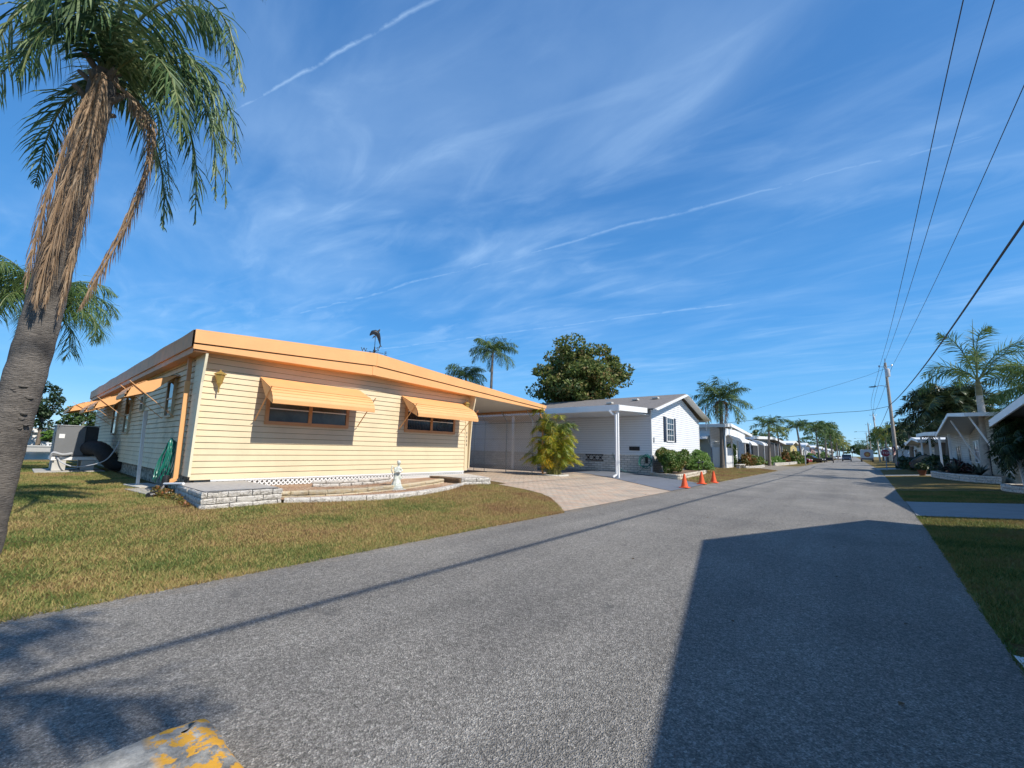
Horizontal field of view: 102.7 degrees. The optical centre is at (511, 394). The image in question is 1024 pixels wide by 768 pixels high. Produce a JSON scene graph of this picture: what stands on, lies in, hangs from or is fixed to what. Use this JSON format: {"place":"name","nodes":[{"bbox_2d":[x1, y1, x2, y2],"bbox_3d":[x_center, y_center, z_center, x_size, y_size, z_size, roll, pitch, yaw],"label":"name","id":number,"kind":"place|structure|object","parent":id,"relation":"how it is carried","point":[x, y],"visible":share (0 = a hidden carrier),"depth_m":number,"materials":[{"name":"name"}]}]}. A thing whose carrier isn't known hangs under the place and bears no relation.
{"place":"outdoors","nodes":[
{"label":"outdoors","id":0,"kind":"place"},
{"bbox_2d":[24,452,49,459],"bbox_3d":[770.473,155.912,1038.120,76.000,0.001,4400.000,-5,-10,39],"label":"canal water","id":1,"kind":"structure","parent":0,"point":[36,455],"depth_m":55.30,"materials":[{"name":"blue liquid"}]},
{"bbox_2d":[27,427,53,445],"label":"house","id":2,"kind":"structure","parent":0,"point":[33,437],"depth_m":85.11,"materials":[{"name":"white paint"}]},
{"bbox_2d":[0,457,1023,767],"bbox_3d":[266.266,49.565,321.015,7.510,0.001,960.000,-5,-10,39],"label":"road","id":3,"kind":"structure","parent":0,"point":[698,627],"depth_m":2.93,"materials":[{"name":"grey asphalt"}]},
{"bbox_2d":[74,719,243,767],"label":"kerb","id":4,"kind":"structure","parent":3,"relation":"on","point":[200,743],"depth_m":1.73,"materials":[{"name":"concrete"}]},
{"bbox_2d":[860,450,873,461],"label":"box truck","id":5,"kind":"object","parent":3,"relation":"on","point":[866,455],"visible":0.99,"depth_m":112.71,"materials":[{"name":"white metal"}]},
{"bbox_2d":[0,456,1023,656],"bbox_3d":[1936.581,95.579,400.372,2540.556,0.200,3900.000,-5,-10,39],"label":"ground","id":6,"kind":"structure","parent":0,"point":[906,479],"depth_m":6.80,"materials":[{"name":"green plant"}]},
{"bbox_2d":[0,255,125,366],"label":"palm tree","id":7,"kind":"object","parent":6,"relation":"on","point":[15,295],"visible":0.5,"depth_m":14.74,"materials":[{"name":"green plant"}]},
{"bbox_2d":[32,425,121,472],"bbox_3d":[-17.429,2.188,16.579,3.229,1.850,2.363,-5,-10,39],"label":"air conditioner","id":8,"kind":"object","parent":6,"relation":"on","point":[84,447],"visible":0.95,"depth_m":16.05,"materials":[{"name":"white paint"}]},
{"bbox_2d":[0,0,252,553],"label":"palm tree","id":9,"kind":"object","parent":6,"relation":"on","point":[100,90],"visible":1,"depth_m":5.64,"materials":[{"name":"green plant"}]},
{"bbox_2d":[123,483,171,493],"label":"stepping slabs","id":10,"kind":"structure","parent":6,"relation":"on","point":[142,490],"depth_m":10.97,"materials":[{"name":"concrete"}]},
{"bbox_2d":[136,411,147,484],"bbox_3d":[-10.416,1.501,11.514,0.110,2.103,0.112,-5,-10,39],"label":"white post","id":11,"kind":"object","parent":10,"relation":"on","point":[145,418],"visible":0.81,"depth_m":11.50,"materials":[{"name":"metal"}]},
{"bbox_2d":[145,475,169,497],"bbox_3d":[-8.186,2.129,9.517,0.202,0.490,0.762,3,-8,-16],"label":"drain hose","id":12,"kind":"object","parent":6,"relation":"on","point":[165,478],"visible":0.59,"depth_m":9.63,"materials":[{"name":"black plastic"}]},
{"bbox_2d":[150,485,190,506],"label":"corner weeds","id":13,"kind":"object","parent":6,"relation":"on","point":[179,499],"visible":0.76,"depth_m":8.99,"materials":[{"name":"green plant"}]},
{"bbox_2d":[63,329,546,488],"bbox_3d":[-10.992,1.737,20.945,21.233,4.440,15.602,-5,-10,39],"label":"mobile home","id":14,"kind":"object","parent":6,"relation":"on","point":[219,406],"visible":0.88,"depth_m":12.37,"materials":[{"name":"beige plastic"}]},
{"bbox_2d":[110,401,120,433],"bbox_3d":[-17.211,0.975,17.784,1.220,1.470,0.075,-5,-10,39],"label":"window","id":15,"kind":"structure","parent":14,"relation":"in","point":[117,406],"depth_m":17.72,"materials":[{"name":"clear glass"}]},
{"bbox_2d":[121,397,133,433],"bbox_3d":[-14.900,0.773,15.882,1.070,1.470,0.075,-5,-10,39],"label":"window","id":16,"kind":"structure","parent":14,"relation":"in","point":[129,401],"depth_m":15.84,"materials":[{"name":"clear glass"}]},
{"bbox_2d":[139,395,146,411],"bbox_3d":[-12.814,0.293,14.210,0.570,0.570,0.075,-5,-10,39],"label":"window","id":17,"kind":"structure","parent":14,"relation":"in","point":[143,397],"depth_m":14.08,"materials":[{"name":"glass"}]},
{"bbox_2d":[152,438,176,485],"bbox_3d":[-8.704,1.686,10.303,0.464,1.226,0.457,-5,-10,39],"label":"garden hose","id":18,"kind":"object","parent":14,"relation":"hanging from","point":[171,444],"visible":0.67,"depth_m":10.26,"materials":[{"name":"green rubber"}]},
{"bbox_2d":[163,379,177,417],"bbox_3d":[-9.695,0.110,11.630,0.840,1.070,0.075,-5,-10,39],"label":"window","id":19,"kind":"structure","parent":14,"relation":"in","point":[170,399],"depth_m":11.59,"materials":[{"name":"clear glass"}]},
{"bbox_2d":[264,396,349,428],"bbox_3d":[-5.936,0.311,12.092,0.075,1.240,2.400,-5,-10,39],"label":"window","id":20,"kind":"structure","parent":14,"relation":"in","point":[275,414],"depth_m":11.92,"materials":[{"name":"grey glass"}]},
{"bbox_2d":[361,329,386,355],"bbox_3d":[-5.050,-1.763,15.034,0.634,1.400,0.731,-1,-8,13],"label":"weathervane","id":21,"kind":"object","parent":14,"relation":"on","point":[376,333],"visible":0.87,"depth_m":15.06,"materials":[{"name":"black metal"}]},
{"bbox_2d":[404,404,454,433],"bbox_3d":[-3.050,0.829,15.545,0.075,1.240,2.380,-5,-10,39],"label":"window","id":22,"kind":"structure","parent":14,"relation":"in","point":[414,423],"depth_m":15.34,"materials":[{"name":"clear glass"}]},
{"bbox_2d":[175,474,490,509],"bbox_3d":[-3.680,2.677,12.123,3.199,0.386,9.539,-5,-10,39],"label":"stone planter","id":23,"kind":"object","parent":6,"relation":"on","point":[211,495],"visible":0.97,"depth_m":9.95,"materials":[{"name":"white stone"}]},
{"bbox_2d":[391,460,405,490],"bbox_3d":[-3.334,2.361,11.866,0.400,0.928,0.440,-5,-10,39],"label":"garden statue","id":24,"kind":"object","parent":23,"relation":"in","point":[396,482],"visible":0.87,"depth_m":11.79,"materials":[{"name":"white stone"}]},
{"bbox_2d":[445,363,487,385],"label":"palm tree","id":25,"kind":"object","parent":6,"relation":"on","point":[469,374],"visible":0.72,"depth_m":43.20,"materials":[{"name":"green plant"}]},
{"bbox_2d":[469,336,518,388],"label":"palm tree","id":26,"kind":"object","parent":6,"relation":"on","point":[489,348],"visible":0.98,"depth_m":41.47,"materials":[{"name":"green plant"}]},
{"bbox_2d":[525,333,634,402],"bbox_3d":[5.889,0.624,36.271,9.385,11.032,9.580,-5,-10,39],"label":"broadleaf tree","id":27,"kind":"object","parent":6,"relation":"on","point":[577,374],"visible":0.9,"depth_m":34.40,"materials":[{"name":"green plant"}]},
{"bbox_2d":[470,394,709,477],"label":"white house","id":28,"kind":"structure","parent":6,"relation":"on","point":[626,433],"depth_m":25.78,"materials":[{"name":"paint"}]},
{"bbox_2d":[613,454,652,472],"bbox_3d":[6.977,3.998,24.012,2.491,1.141,0.447,-5,-10,39],"label":"garden hose","id":29,"kind":"object","parent":28,"relation":"hanging from","point":[645,461],"visible":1,"depth_m":23.58,"materials":[{"name":"green plastic"}]},
{"bbox_2d":[666,417,674,441],"bbox_3d":[10.075,2.221,26.091,0.075,1.560,1.290,-5,-10,39],"label":"window","id":30,"kind":"structure","parent":28,"relation":"in","point":[669,421],"depth_m":26.04,"materials":[{"name":"white glass"}]},
{"bbox_2d":[650,470,706,479],"bbox_3d":[10.889,4.849,25.327,2.015,0.256,9.396,-5,-10,39],"label":"block planter","id":31,"kind":"object","parent":6,"relation":"on","point":[679,475],"visible":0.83,"depth_m":22.80,"materials":[{"name":"stone"}]},
{"bbox_2d":[654,447,690,472],"bbox_3d":[9.075,3.696,23.359,1.661,1.510,3.031,-5,-10,39],"label":"shrub","id":32,"kind":"object","parent":31,"relation":"on","point":[670,461],"visible":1,"depth_m":22.51,"materials":[{"name":"green plant"}]},
{"bbox_2d":[686,449,715,469],"bbox_3d":[13.186,4.507,28.623,1.578,1.461,3.876,-5,-10,39],"label":"shrub","id":33,"kind":"object","parent":31,"relation":"on","point":[697,455],"visible":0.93,"depth_m":27.84,"materials":[{"name":"green plant"}]},
{"bbox_2d":[690,375,751,467],"bbox_3d":[19.699,2.510,38.536,5.588,8.676,5.561,-5,-10,39],"label":"palm tree","id":34,"kind":"object","parent":6,"relation":"on","point":[711,392],"visible":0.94,"depth_m":38.17,"materials":[{"name":"green plant"}]},
{"bbox_2d":[699,423,757,467],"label":"porch house","id":35,"kind":"structure","parent":6,"relation":"on","point":[709,439],"depth_m":39.07,"materials":[{"name":"white plastic"}]},
{"bbox_2d":[686,467,777,484],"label":"neighbour verge grass","id":36,"kind":"structure","parent":6,"relation":"on","point":[725,474],"depth_m":28.47,"materials":[{"name":"green plant"}]},
{"bbox_2d":[738,452,757,466],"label":"shrub","id":37,"kind":"object","parent":6,"relation":"on","point":[747,459],"visible":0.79,"depth_m":40.71,"materials":[{"name":"green plant"}]},
{"bbox_2d":[751,454,764,465],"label":"shrub","id":38,"kind":"object","parent":6,"relation":"on","point":[760,460],"visible":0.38,"depth_m":44.77,"materials":[{"name":"green plant"}]},
{"bbox_2d":[738,436,785,460],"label":"screened house","id":39,"kind":"structure","parent":6,"relation":"on","point":[761,448],"depth_m":56.47,"materials":[{"name":"white"}]},
{"bbox_2d":[749,415,789,465],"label":"palm tree","id":40,"kind":"object","parent":6,"relation":"on","point":[764,421],"visible":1,"depth_m":50.05,"materials":[{"name":"green plant"}]},
{"bbox_2d":[764,456,784,464],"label":"shrub","id":41,"kind":"object","parent":6,"relation":"on","point":[777,459],"visible":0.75,"depth_m":54.49,"materials":[{"name":"green plant"}]},
{"bbox_2d":[763,426,789,455],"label":"palm tree","id":42,"kind":"object","parent":6,"relation":"on","point":[777,431],"visible":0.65,"depth_m":61.90,"materials":[{"name":"green plant"}]},
{"bbox_2d":[773,462,796,465],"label":"rock edging","id":43,"kind":"object","parent":6,"relation":"on","point":[783,463],"visible":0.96,"depth_m":55.06,"materials":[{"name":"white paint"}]},
{"bbox_2d":[781,448,790,461],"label":"shrub","id":44,"kind":"object","parent":6,"relation":"on","point":[785,456],"visible":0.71,"depth_m":63.40,"materials":[{"name":"green plant"}]},
{"bbox_2d":[781,441,798,452],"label":"yellow home","id":45,"kind":"object","parent":6,"relation":"on","point":[789,446],"visible":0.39,"depth_m":77.23,"materials":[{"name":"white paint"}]},
{"bbox_2d":[788,450,806,463],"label":"shrub","id":46,"kind":"object","parent":6,"relation":"on","point":[797,457],"visible":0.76,"depth_m":66.97,"materials":[{"name":"green plant"}]},
{"bbox_2d":[782,418,813,454],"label":"palm tree","id":47,"kind":"object","parent":6,"relation":"on","point":[800,424],"visible":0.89,"depth_m":73.46,"materials":[{"name":"green plant"}]},
{"bbox_2d":[797,443,810,454],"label":"home","id":48,"kind":"object","parent":6,"relation":"on","point":[805,445],"visible":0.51,"depth_m":93.38,"materials":[{"name":"white paint"}]},
{"bbox_2d":[803,455,825,462],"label":"parked car","id":49,"kind":"object","parent":6,"relation":"on","point":[818,460],"visible":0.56,"depth_m":84.89,"materials":[{"name":"black metal"}]},
{"bbox_2d":[797,436,832,448],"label":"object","id":50,"kind":"object","parent":6,"relation":"on","point":[814,442],"visible":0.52,"depth_m":191.09,"materials":[{"name":"white"}]},
{"bbox_2d":[803,422,832,457],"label":"palm tree","id":51,"kind":"object","parent":6,"relation":"on","point":[818,429],"visible":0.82,"depth_m":89.28,"materials":[{"name":"green plant"}]},
{"bbox_2d":[813,421,838,461],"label":"palm tree","id":52,"kind":"object","parent":6,"relation":"on","point":[831,423],"visible":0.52,"depth_m":95.33,"materials":[{"name":"green plant"}]},
{"bbox_2d":[817,430,840,459],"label":"palm tree","id":53,"kind":"object","parent":6,"relation":"on","point":[837,436],"visible":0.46,"depth_m":112.16,"materials":[{"name":"green plant"}]},
{"bbox_2d":[827,433,846,459],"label":"palm tree","id":54,"kind":"object","parent":6,"relation":"on","point":[842,440],"visible":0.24,"depth_m":136.80,"materials":[{"name":"green plant"}]},
{"bbox_2d":[829,439,847,459],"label":"palm tree","id":55,"kind":"object","parent":6,"relation":"on","point":[840,444],"visible":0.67,"depth_m":155.04,"materials":[{"name":"green plant"}]},
{"bbox_2d":[840,444,863,457],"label":"broadleaf tree","id":56,"kind":"object","parent":6,"relation":"on","point":[856,451],"visible":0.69,"depth_m":397.02,"materials":[{"name":"green plant"}]},
{"bbox_2d":[854,440,878,449],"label":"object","id":57,"kind":"object","parent":6,"relation":"on","point":[862,446],"visible":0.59,"depth_m":241.45,"materials":[{"name":"white"}]},
{"bbox_2d":[870,414,880,461],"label":"utility pole","id":58,"kind":"object","parent":6,"relation":"on","point":[873,415],"visible":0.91,"depth_m":111.39,"materials":[{"name":"brown wood"}]},
{"bbox_2d":[868,428,890,461],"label":"palm tree","id":59,"kind":"object","parent":6,"relation":"on","point":[873,438],"visible":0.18,"depth_m":108.46,"materials":[{"name":"green plant"}]},
{"bbox_2d":[868,432,891,460],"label":"palm tree","id":60,"kind":"object","parent":6,"relation":"on","point":[883,457],"visible":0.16,"depth_m":133.06,"materials":[{"name":"green plant"}]},
{"bbox_2d":[870,359,897,464],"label":"utility pole","id":61,"kind":"object","parent":6,"relation":"on","point":[887,375],"visible":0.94,"depth_m":52.85,"materials":[{"name":"brown wood"}]},
{"bbox_2d":[880,0,963,363],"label":"overhead wire","id":62,"kind":"object","parent":61,"relation":"attached to","point":[932,142],"visible":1,"depth_m":14.20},
{"bbox_2d":[885,0,994,359],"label":"overhead wire","id":63,"kind":"object","parent":61,"relation":"attached to","point":[953,140],"visible":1,"depth_m":14.96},
{"bbox_2d":[889,220,1023,405],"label":"overhead wire","id":64,"kind":"object","parent":61,"relation":"attached to","point":[998,259],"visible":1,"depth_m":14.46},
{"bbox_2d":[892,85,1023,365],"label":"overhead wire","id":65,"kind":"object","parent":61,"relation":"attached to","point":[973,198],"visible":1,"depth_m":17.03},
{"bbox_2d":[880,448,890,469],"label":"stop sign","id":66,"kind":"object","parent":6,"relation":"on","point":[885,452],"visible":1,"depth_m":44.47,"materials":[{"name":"red metal"}]},
{"bbox_2d":[872,423,907,462],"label":"palm tree","id":67,"kind":"object","parent":6,"relation":"on","point":[880,436],"visible":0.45,"depth_m":87.07,"materials":[{"name":"green plant"}]},
{"bbox_2d":[894,455,909,468],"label":"shrub","id":68,"kind":"object","parent":6,"relation":"on","point":[902,464],"visible":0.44,"depth_m":46.44,"materials":[{"name":"green plant"}]},
{"bbox_2d":[897,446,908,457],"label":"home","id":69,"kind":"object","parent":6,"relation":"on","point":[901,452],"visible":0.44,"depth_m":82.87,"materials":[{"name":"white paint"}]},
{"bbox_2d":[880,418,926,456],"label":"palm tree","id":70,"kind":"object","parent":6,"relation":"on","point":[903,432],"visible":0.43,"depth_m":63.42,"materials":[{"name":"green plant"}]},
{"bbox_2d":[897,428,925,449],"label":"broadleaf tree","id":71,"kind":"object","parent":6,"relation":"on","point":[900,445],"visible":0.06,"depth_m":69.81,"materials":[{"name":"green plant"}]},
{"bbox_2d":[903,442,921,456],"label":"home","id":72,"kind":"object","parent":6,"relation":"on","point":[916,450],"visible":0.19,"depth_m":63.49,"materials":[{"name":"white"}]},
{"bbox_2d":[906,452,926,470],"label":"shrub","id":73,"kind":"object","parent":6,"relation":"on","point":[910,459],"visible":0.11,"depth_m":40.47,"materials":[{"name":"green plant"}]},
{"bbox_2d":[914,462,929,474],"bbox_3d":[29.723,5.347,29.693,0.884,0.957,0.811,-5,-10,39],"label":"flower pot","id":74,"kind":"object","parent":6,"relation":"on","point":[921,468],"visible":1,"depth_m":29.56,"materials":[{"name":"ceramic"}]},
{"bbox_2d":[905,437,945,454],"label":"awning house","id":75,"kind":"structure","parent":6,"relation":"on","point":[913,441],"depth_m":44.96,"materials":[{"name":"white paint"}]},
{"bbox_2d":[909,455,959,467],"bbox_3d":[37.902,6.023,35.635,1.890,1.500,4.652,8,-10,-40],"label":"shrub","id":76,"kind":"object","parent":6,"relation":"on","point":[916,460],"visible":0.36,"depth_m":36.36,"materials":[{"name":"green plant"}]},
{"bbox_2d":[921,454,949,473],"bbox_3d":[34.121,5.538,32.827,1.806,1.623,4.939,-5,-10,39],"label":"shrub","id":77,"kind":"object","parent":6,"relation":"on","point":[933,460],"visible":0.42,"depth_m":32.17,"materials":[{"name":"green plant"}]},
{"bbox_2d":[916,432,971,466],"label":"carport house","id":78,"kind":"structure","parent":6,"relation":"on","point":[960,450],"depth_m":34.64,"materials":[{"name":"white"}]},
{"bbox_2d":[956,445,961,460],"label":"window","id":79,"kind":"structure","parent":78,"relation":"in","point":[958,448],"depth_m":35.20,"materials":[{"name":"white paint"}]},
{"bbox_2d":[893,378,1004,455],"bbox_3d":[42.783,3.049,40.067,7.790,9.272,7.620,0,-8,7],"label":"broadleaf tree","id":80,"kind":"object","parent":6,"relation":"on","point":[935,406],"visible":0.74,"depth_m":39.51,"materials":[{"name":"green plant"}]},
{"bbox_2d":[896,490,1023,679],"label":"roadside grass","id":81,"kind":"structure","parent":6,"relation":"on","point":[1007,535],"depth_m":6.17,"materials":[{"name":"green plant"}]},
{"bbox_2d":[930,471,1005,483],"bbox_3d":[27.372,4.967,25.049,2.052,0.386,9.802,-5,-10,39],"label":"stone planter","id":82,"kind":"object","parent":6,"relation":"on","point":[972,477],"visible":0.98,"depth_m":22.52,"materials":[{"name":"stone"}]},
{"bbox_2d":[941,459,964,473],"bbox_3d":[26.479,4.313,24.634,1.388,0.939,1.676,-2,-8,20],"label":"agave","id":83,"kind":"object","parent":82,"relation":"in","point":[954,468],"visible":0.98,"depth_m":24.49,"materials":[{"name":"green plant"}]},
{"bbox_2d":[944,459,975,473],"bbox_3d":[28.498,4.555,26.081,1.482,0.969,3.147,-5,-10,39],"label":"shrub","id":84,"kind":"object","parent":82,"relation":"in","point":[965,467],"visible":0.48,"depth_m":25.58,"materials":[{"name":"green plant"}]},
{"bbox_2d":[915,321,1023,480],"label":"palm tree","id":85,"kind":"object","parent":82,"relation":"in","point":[976,355],"visible":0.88,"depth_m":24.30,"materials":[{"name":"green plant"}]},
{"bbox_2d":[968,464,988,474],"bbox_3d":[25.981,4.102,22.818,1.143,0.791,1.831,-5,-10,39],"label":"agave","id":86,"kind":"object","parent":82,"relation":"on","point":[979,470],"visible":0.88,"depth_m":22.69,"materials":[{"name":"green plant"}]},
{"bbox_2d":[935,412,1023,483],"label":"beige house","id":87,"kind":"structure","parent":6,"relation":"on","point":[961,425],"depth_m":25.48,"materials":[{"name":"beige paint"}]},
{"bbox_2d":[973,440,979,462],"bbox_3d":[29.425,3.597,25.899,0.075,1.420,1.420,-5,-10,39],"label":"window","id":88,"kind":"structure","parent":87,"relation":"in","point":[976,446],"depth_m":25.92,"materials":[{"name":"white glass"}]},
{"bbox_2d":[979,353,1023,418],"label":"palm tree","id":89,"kind":"object","parent":6,"relation":"on","point":[1006,395],"visible":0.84,"depth_m":19.01,"materials":[{"name":"green plant"}]},
{"bbox_2d":[988,394,1023,426],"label":"dark house","id":90,"kind":"structure","parent":6,"relation":"on","point":[1015,408],"depth_m":15.79,"materials":[{"name":"white metal"}]},
{"bbox_2d":[1000,484,1023,493],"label":"round planter","id":91,"kind":"object","parent":6,"relation":"on","point":[1016,488],"visible":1,"depth_m":15.99,"materials":[{"name":"white paint"}]},
{"bbox_2d":[984,434,1023,479],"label":"shrub","id":92,"kind":"object","parent":91,"relation":"in","point":[1010,448],"visible":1,"depth_m":15.83,"materials":[{"name":"green plant"}]},
{"bbox_2d":[987,416,1023,454],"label":"tree","id":93,"kind":"object","parent":91,"relation":"in","point":[1012,427],"visible":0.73,"depth_m":16.57,"materials":[{"name":"green plant"}]},
{"bbox_2d":[1017,460,1023,485],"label":"slanted post","id":94,"kind":"object","parent":91,"relation":"on","point":[1021,470],"visible":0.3,"depth_m":16.02,"materials":[{"name":"white paint"}]},
{"bbox_2d":[0,0,1023,456],"label":"sky","id":95,"kind":"structure","parent":0,"point":[695,191],"materials":[{"name":"blue"}]},
{"bbox_2d":[464,466,669,510],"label":"paver driveway","id":96,"kind":"structure","parent":0,"point":[573,490],"depth_m":15.56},
{"bbox_2d":[519,406,582,474],"bbox_3d":[1.984,2.293,20.399,2.737,3.404,2.923,-5,-10,39],"label":"areca palm","id":97,"kind":"object","parent":96,"relation":"on","point":[557,444],"visible":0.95,"depth_m":20.02,"materials":[{"name":"green plant"}]},
{"bbox_2d":[469,464,703,490],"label":"grey driveway","id":98,"kind":"structure","parent":0,"point":[670,484],"depth_m":20.50,"materials":[{"name":"paint"}]},
{"bbox_2d":[679,474,689,487],"bbox_3d":[7.098,3.534,16.863,0.360,0.561,0.360,-5,-10,39],"label":"traffic cone","id":99,"kind":"object","parent":98,"relation":"on","point":[684,484],"visible":1,"depth_m":16.78,"materials":[{"name":"orange plastic"}]},
{"bbox_2d":[726,443,737,466],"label":"shrub","id":100,"kind":"object","parent":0,"point":[734,452],"visible":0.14,"depth_m":41.07,"materials":[{"name":"green plant"}]},
{"bbox_2d":[761,465,799,470],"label":"side street","id":101,"kind":"structure","parent":0,"point":[772,467],"depth_m":45.32,"materials":[{"name":"concrete"}]},
{"bbox_2d":[906,501,1023,518],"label":"driveway","id":102,"kind":"structure","parent":0,"point":[987,510],"depth_m":10.98,"materials":[{"name":"concrete"}]},
{"bbox_3d":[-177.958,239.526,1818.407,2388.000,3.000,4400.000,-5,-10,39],"label":"far bank ground","id":103,"kind":"structure","parent":0,"visible":0},
{"bbox_2d":[26,445,50,451],"bbox_3d":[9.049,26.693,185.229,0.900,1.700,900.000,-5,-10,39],"label":"seawall","id":104,"kind":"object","parent":103,"relation":"on","point":[38,448],"depth_m":72.99,"materials":[{"name":"concrete"}]},
{"bbox_2d":[39,430,53,444],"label":"broadleaf tree","id":105,"kind":"object","parent":103,"relation":"on","point":[48,435],"visible":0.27,"depth_m":78.00,"materials":[{"name":"green plant"}]},
{"bbox_2d":[34,380,66,444],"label":"broadleaf tree","id":106,"kind":"object","parent":103,"relation":"on","point":[45,411],"visible":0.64,"depth_m":80.17,"materials":[{"name":"green plant"}]},
{"bbox_2d":[55,406,96,425],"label":"broadleaf tree","id":107,"kind":"object","parent":103,"relation":"on","point":[77,419],"visible":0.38,"depth_m":84.22,"materials":[{"name":"green plant"}]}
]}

